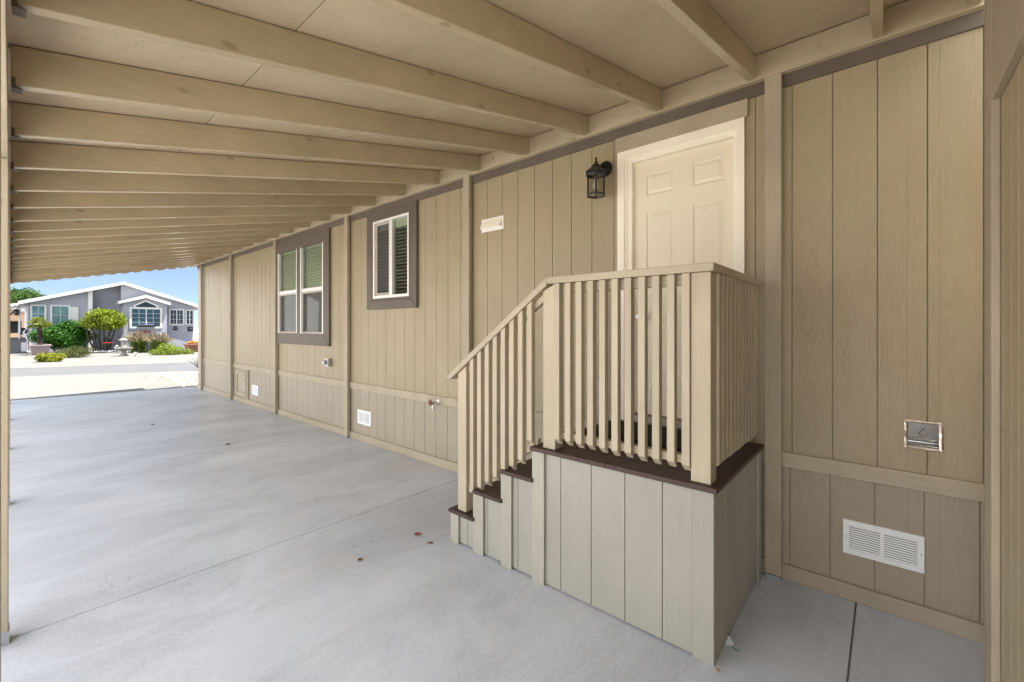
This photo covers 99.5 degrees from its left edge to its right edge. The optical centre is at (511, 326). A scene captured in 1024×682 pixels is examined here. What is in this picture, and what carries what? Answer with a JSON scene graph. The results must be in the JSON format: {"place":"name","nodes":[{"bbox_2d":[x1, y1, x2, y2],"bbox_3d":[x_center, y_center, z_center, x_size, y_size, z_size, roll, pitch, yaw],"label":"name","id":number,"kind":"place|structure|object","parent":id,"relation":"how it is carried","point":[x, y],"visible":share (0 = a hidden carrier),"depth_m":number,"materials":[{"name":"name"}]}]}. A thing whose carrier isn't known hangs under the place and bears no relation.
{"place":"outdoors","nodes":[
{"label":"outdoors","id":0,"kind":"place"},
{"bbox_2d":[10,321,21,336],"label":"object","id":1,"kind":"object","parent":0,"point":[13,326],"visible":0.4,"depth_m":27.35,"materials":[{"name":"black glass"}]},
{"bbox_2d":[10,308,24,336],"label":"house","id":2,"kind":"structure","parent":0,"point":[13,317],"depth_m":40.80,"materials":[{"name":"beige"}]},
{"bbox_2d":[20,328,28,338],"bbox_3d":[-30.684,0.401,27.197,0.408,0.683,0.434,0,0,41],"label":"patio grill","id":3,"kind":"object","parent":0,"point":[22,330],"visible":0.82,"depth_m":27.08,"materials":[{"name":"black metal"}]},
{"bbox_2d":[10,372,181,400],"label":"driveway","id":4,"kind":"structure","parent":0,"point":[31,387],"depth_m":12.03,"materials":[{"name":"concrete"}]},
{"bbox_2d":[10,349,197,368],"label":"front yard","id":5,"kind":"structure","parent":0,"point":[21,360],"depth_m":20.95,"materials":[{"name":"gravel"},{"name":"soil"},{"name":"plants"}]},
{"bbox_2d":[28,344,51,355],"bbox_3d":[-27.277,1.325,25.023,0.886,0.600,0.886,0,0,41],"label":"planter pot","id":6,"kind":"object","parent":5,"relation":"on","point":[37,349],"visible":0.9,"depth_m":24.75,"materials":[{"name":"beige concrete"}]},
{"bbox_2d":[25,316,52,344],"bbox_3d":[-27.237,0.223,25.024,1.036,1.695,1.042,0,0,-3],"label":"palm","id":7,"kind":"object","parent":6,"relation":"on","point":[37,323],"visible":0.98,"depth_m":24.93,"materials":[{"name":"green plant"}]},
{"bbox_2d":[33,352,67,361],"bbox_3d":[-21.482,1.401,20.168,0.882,0.518,1.113,0,0,41],"label":"bush","id":8,"kind":"object","parent":5,"relation":"on","point":[50,357],"visible":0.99,"depth_m":20.01,"materials":[{"name":"yellow plant"}]},
{"bbox_2d":[25,319,97,350],"bbox_3d":[-27.683,0.583,26.741,1.854,2.129,3.172,0,0,41],"label":"hedge bush","id":9,"kind":"object","parent":5,"relation":"on","point":[65,334],"visible":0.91,"depth_m":26.50,"materials":[{"name":"green plant"}]},
{"bbox_2d":[49,346,94,357],"bbox_3d":[-23.543,1.330,22.943,2.014,0.686,1.969,0,0,-15],"label":"juniper","id":10,"kind":"object","parent":5,"relation":"on","point":[73,352],"visible":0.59,"depth_m":22.94,"materials":[{"name":"green plant"}]},
{"bbox_2d":[77,307,127,352],"bbox_3d":[-25.908,0.198,27.498,2.426,2.906,2.047,0,0,-26],"label":"topiary shrub","id":11,"kind":"object","parent":5,"relation":"on","point":[110,320],"visible":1,"depth_m":27.17,"materials":[{"name":"green plant"}]},
{"bbox_2d":[10,282,197,352],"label":"neighbour house","id":12,"kind":"structure","parent":5,"relation":"on","point":[135,305],"depth_m":29.62,"materials":[{"name":"grey paint"}]},
{"bbox_2d":[13,309,18,315],"bbox_3d":[-30.463,-1.038,26.613,0.259,0.675,0.259,0,0,-27],"label":"hanging lantern","id":13,"kind":"object","parent":12,"relation":"hanging from","point":[16,312],"visible":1,"depth_m":26.56,"materials":[{"name":"black metal"}]},
{"bbox_2d":[30,304,46,330],"bbox_3d":[-29.215,-0.565,26.718,0.048,1.620,0.680,0,0,41],"label":"window","id":14,"kind":"structure","parent":12,"relation":"in","point":[35,310],"depth_m":26.70,"materials":[{"name":"glass"}]},
{"bbox_2d":[50,305,69,324],"bbox_3d":[-28.600,-0.460,27.429,0.048,1.850,0.880,0,0,41],"label":"window","id":15,"kind":"structure","parent":12,"relation":"in","point":[58,313],"depth_m":27.41,"materials":[{"name":"glass"}]},
{"bbox_2d":[129,307,161,327],"bbox_3d":[-25.393,-0.625,30.070,0.048,1.450,1.760,0,0,41],"label":"window","id":16,"kind":"structure","parent":12,"relation":"in","point":[137,315],"depth_m":30.02,"materials":[{"name":"white glass"}]},
{"bbox_2d":[137,323,154,326],"bbox_3d":[-25.313,-0.112,29.987,0.174,0.264,0.960,0,0,41],"label":"window box","id":17,"kind":"object","parent":12,"relation":"attached to","point":[144,325],"visible":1,"depth_m":29.91,"materials":[{"name":"blue metal"}]},
{"bbox_2d":[133,300,158,307],"bbox_3d":[-25.393,-1.628,30.070,0.048,0.525,1.340,0,0,41],"label":"arched window","id":18,"kind":"structure","parent":12,"relation":"in","point":[145,303],"depth_m":30.03,"materials":[{"name":"white glass"}]},
{"bbox_2d":[169,309,183,324],"bbox_3d":[-24.713,-0.725,31.927,0.048,1.190,0.920,0,0,41],"label":"window","id":19,"kind":"structure","parent":12,"relation":"in","point":[176,316],"depth_m":31.90,"materials":[{"name":"white glass"}]},
{"bbox_2d":[185,310,193,324],"bbox_3d":[-24.200,-0.715,32.521,0.048,1.130,0.510,0,0,41],"label":"window","id":20,"kind":"structure","parent":12,"relation":"in","point":[189,314],"depth_m":32.50,"materials":[{"name":"white glass"}]},
{"bbox_2d":[102,337,113,352],"bbox_3d":[-25.394,1.125,27.203,0.560,1.010,0.560,0,0,41],"label":"chair","id":21,"kind":"object","parent":5,"relation":"on","point":[107,339],"visible":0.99,"depth_m":27.10,"materials":[{"name":"red metal"}]},
{"bbox_2d":[114,338,132,355],"bbox_3d":[-21.671,1.125,24.170,0.820,1.000,0.820,0,0,41],"label":"garden fountain","id":22,"kind":"object","parent":5,"relation":"on","point":[123,348],"visible":1,"depth_m":24.07,"materials":[{"name":"stone"}]},
{"bbox_2d":[117,331,152,352],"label":"ornamental grass","id":23,"kind":"object","parent":5,"relation":"on","point":[136,342],"depth_m":27.18,"materials":[{"name":"beige plant"}]},
{"bbox_2d":[148,343,195,355],"bbox_3d":[-20.066,1.299,25.587,2.068,0.763,2.322,0,0,41],"label":"juniper","id":24,"kind":"object","parent":5,"relation":"on","point":[167,349],"visible":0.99,"depth_m":25.14,"materials":[{"name":"green plant"}]},
{"bbox_2d":[183,344,197,351],"bbox_3d":[-20.821,1.365,28.366,0.972,0.520,0.972,0,0,41],"label":"planter box","id":25,"kind":"object","parent":5,"relation":"on","point":[194,347],"visible":0.5,"depth_m":28.00,"materials":[{"name":"ceramic"}]},
{"bbox_2d":[186,340,197,343],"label":"flowers","id":26,"kind":"object","parent":25,"relation":"in","point":[193,342],"visible":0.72,"depth_m":28.18,"materials":[{"name":"orange plant"}]},
{"bbox_2d":[10,363,197,376],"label":"road","id":27,"kind":"structure","parent":0,"point":[173,367],"depth_m":16.62,"materials":[{"name":"grey asphalt"}]},
{"bbox_2d":[10,267,197,328],"label":"sky","id":28,"kind":"structure","parent":0,"point":[180,283],"materials":[{"name":"blue"}]},
{"bbox_2d":[92,350,119,352],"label":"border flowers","id":29,"kind":"object","parent":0,"point":[103,351],"visible":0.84,"depth_m":26.77,"materials":[{"name":"white plant"}]},
{"bbox_2d":[10,386,242,430],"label":"concrete slab","id":30,"kind":"structure","parent":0,"point":[34,413],"depth_m":8.71,"materials":[{"name":"grey concrete"}]},
{"bbox_2d":[197,9,983,643],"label":"manufactured house","id":31,"kind":"structure","parent":30,"relation":"on","point":[883,241],"depth_m":2.71,"materials":[{"name":"paint"}]},
{"bbox_2d":[252,384,258,395],"bbox_3d":[-5.110,1.257,8.617,0.345,0.195,0.016,0,0,41],"label":"wall vent","id":32,"kind":"object","parent":31,"relation":"attached to","point":[255,389],"depth_m":8.60,"materials":[{"name":"white plastic"}]},
{"bbox_2d":[277,228,330,345],"bbox_3d":[-3.538,-0.603,7.293,2.120,1.796,0.120,0,0,41],"label":"window","id":33,"kind":"structure","parent":31,"relation":"in","point":[303,313],"depth_m":7.17,"materials":[{"name":"white plastic"}]},
{"bbox_2d":[322,358,331,366],"bbox_3d":[-2.808,0.540,6.566,0.129,0.124,0.104,0,0,41],"label":"outlet box","id":34,"kind":"object","parent":31,"relation":"attached to","point":[326,362],"visible":1,"depth_m":6.54,"materials":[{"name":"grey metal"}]},
{"bbox_2d":[357,409,371,426],"bbox_3d":[-2.030,1.249,5.956,0.345,0.195,0.016,0,0,41],"label":"wall vent","id":35,"kind":"object","parent":31,"relation":"attached to","point":[364,417],"depth_m":5.95,"materials":[{"name":"white plastic"}]},
{"bbox_2d":[367,201,418,309],"bbox_3d":[-1.510,-0.866,5.544,1.095,1.271,0.125,0,0,41],"label":"window","id":36,"kind":"structure","parent":31,"relation":"in","point":[381,226],"depth_m":5.51,"materials":[{"name":"white plastic"}]},
{"bbox_2d":[428,400,439,408],"bbox_3d":[-0.876,0.866,4.867,0.120,0.109,0.067,0,0,-41],"label":"hose bib","id":37,"kind":"object","parent":31,"relation":"attached to","point":[437,402],"visible":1,"depth_m":4.84,"materials":[{"name":"silver metal"}]},
{"bbox_2d":[480,215,503,232],"bbox_3d":[-0.208,-1.036,4.361,0.306,0.132,0.042,0,0,41],"label":"hood vent cap","id":38,"kind":"object","parent":31,"relation":"attached to","point":[492,224],"visible":1,"depth_m":4.35,"materials":[{"name":"white plastic"}]},
{"bbox_2d":[586,157,611,198],"bbox_3d":[0.690,-1.196,3.462,0.180,0.320,0.227,0,0,41],"label":"wall lantern","id":39,"kind":"object","parent":31,"relation":"attached to","point":[596,171],"depth_m":3.41,"materials":[{"name":"black metal"}]},
{"bbox_2d":[634,138,733,418],"bbox_3d":[1.234,-0.305,3.175,0.730,1.960,0.115,0,0,41],"label":"door","id":40,"kind":"structure","parent":31,"relation":"in","point":[684,201],"depth_m":3.19,"materials":[{"name":"paint"}]},
{"bbox_2d":[843,518,924,573],"bbox_3d":[2.065,1.216,2.418,0.345,0.195,0.016,0,0,41],"label":"wall vent","id":41,"kind":"object","parent":31,"relation":"attached to","point":[901,549],"depth_m":2.41,"materials":[{"name":"white metal"}]},
{"bbox_2d":[904,419,943,452],"bbox_3d":[2.209,0.580,2.327,0.154,0.156,0.057,0,0,41],"label":"dryer vent","id":42,"kind":"object","parent":31,"relation":"attached to","point":[924,435],"visible":1,"depth_m":2.32,"materials":[{"name":"metal"}]},
{"bbox_2d":[142,331,173,352],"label":"ornamental grass","id":43,"kind":"object","parent":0,"point":[157,340],"depth_m":27.58,"materials":[{"name":"beige plant"}]},
{"bbox_2d":[10,403,318,482],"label":"concrete slab","id":44,"kind":"structure","parent":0,"point":[40,452],"depth_m":6.24,"materials":[{"name":"grey concrete"}]},
{"bbox_2d":[150,371,197,386],"bbox_3d":[-8.669,1.698,15.434,6.100,0.165,5.980,0,0,41],"label":"gravel bed","id":45,"kind":"object","parent":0,"point":[184,373],"visible":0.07,"depth_m":14.10,"materials":[{"name":"beige gravel"}]},
{"bbox_2d":[146,373,197,385],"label":"leaf litter","id":46,"kind":"object","parent":45,"relation":"on","point":[175,377],"visible":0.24,"depth_m":13.46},
{"bbox_2d":[194,329,197,341],"bbox_3d":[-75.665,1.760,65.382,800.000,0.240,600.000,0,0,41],"label":"ground","id":47,"kind":"structure","parent":0,"point":[196,334],"depth_m":93.47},
{"bbox_2d":[10,287,47,314],"bbox_3d":[-44.260,-1.033,37.424,3.612,5.350,6.559,0,0,41],"label":"shade tree","id":48,"kind":"object","parent":47,"relation":"on","point":[16,295],"visible":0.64,"depth_m":37.95,"materials":[{"name":"green plant"}]},
{"bbox_2d":[9,428,457,638],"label":"concrete slab","id":49,"kind":"structure","parent":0,"point":[83,541],"depth_m":3.75,"materials":[{"name":"grey concrete"}]},
{"bbox_2d":[1,480,855,681],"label":"concrete slab","id":50,"kind":"structure","parent":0,"point":[400,601],"depth_m":2.27,"materials":[{"name":"grey concrete"}]},
{"bbox_2d":[0,0,983,681],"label":"carport","id":51,"kind":"object","parent":50,"relation":"on","point":[150,134],"visible":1,"depth_m":2.54,"materials":[{"name":"paint"}]},
{"bbox_2d":[447,262,763,666],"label":"entry steps","id":52,"kind":"structure","parent":50,"relation":"on","point":[656,538],"depth_m":2.38,"materials":[{"name":"paint"}]},
{"bbox_2d":[585,420,681,450],"bbox_3d":[0.961,0.735,2.956,0.830,0.014,0.490,0,0,41],"label":"door mat","id":53,"kind":"object","parent":52,"relation":"on","point":[664,438],"depth_m":2.93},
{"bbox_2d":[725,636,738,651],"bbox_3d":[1.079,1.565,2.149,0.039,0.026,0.099,0,0,-9],"label":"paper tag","id":54,"kind":"object","parent":50,"relation":"on","point":[728,642],"visible":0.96,"depth_m":2.15,"materials":[{"name":"white paper"}]},
{"bbox_2d":[847,603,856,681],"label":"expansion joint","id":55,"kind":"object","parent":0,"point":[851,644],"visible":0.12,"depth_m":2.18,"materials":[{"name":"black rubber"}]},
{"bbox_2d":[849,603,983,681],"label":"concrete slab","id":56,"kind":"structure","parent":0,"point":[887,647],"depth_m":2.10,"materials":[{"name":"grey concrete"}]},
{"bbox_2d":[984,0,1023,681],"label":"storage room","id":57,"kind":"object","parent":56,"relation":"on","point":[1003,340],"visible":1,"depth_m":1.56,"materials":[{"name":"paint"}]}
]}

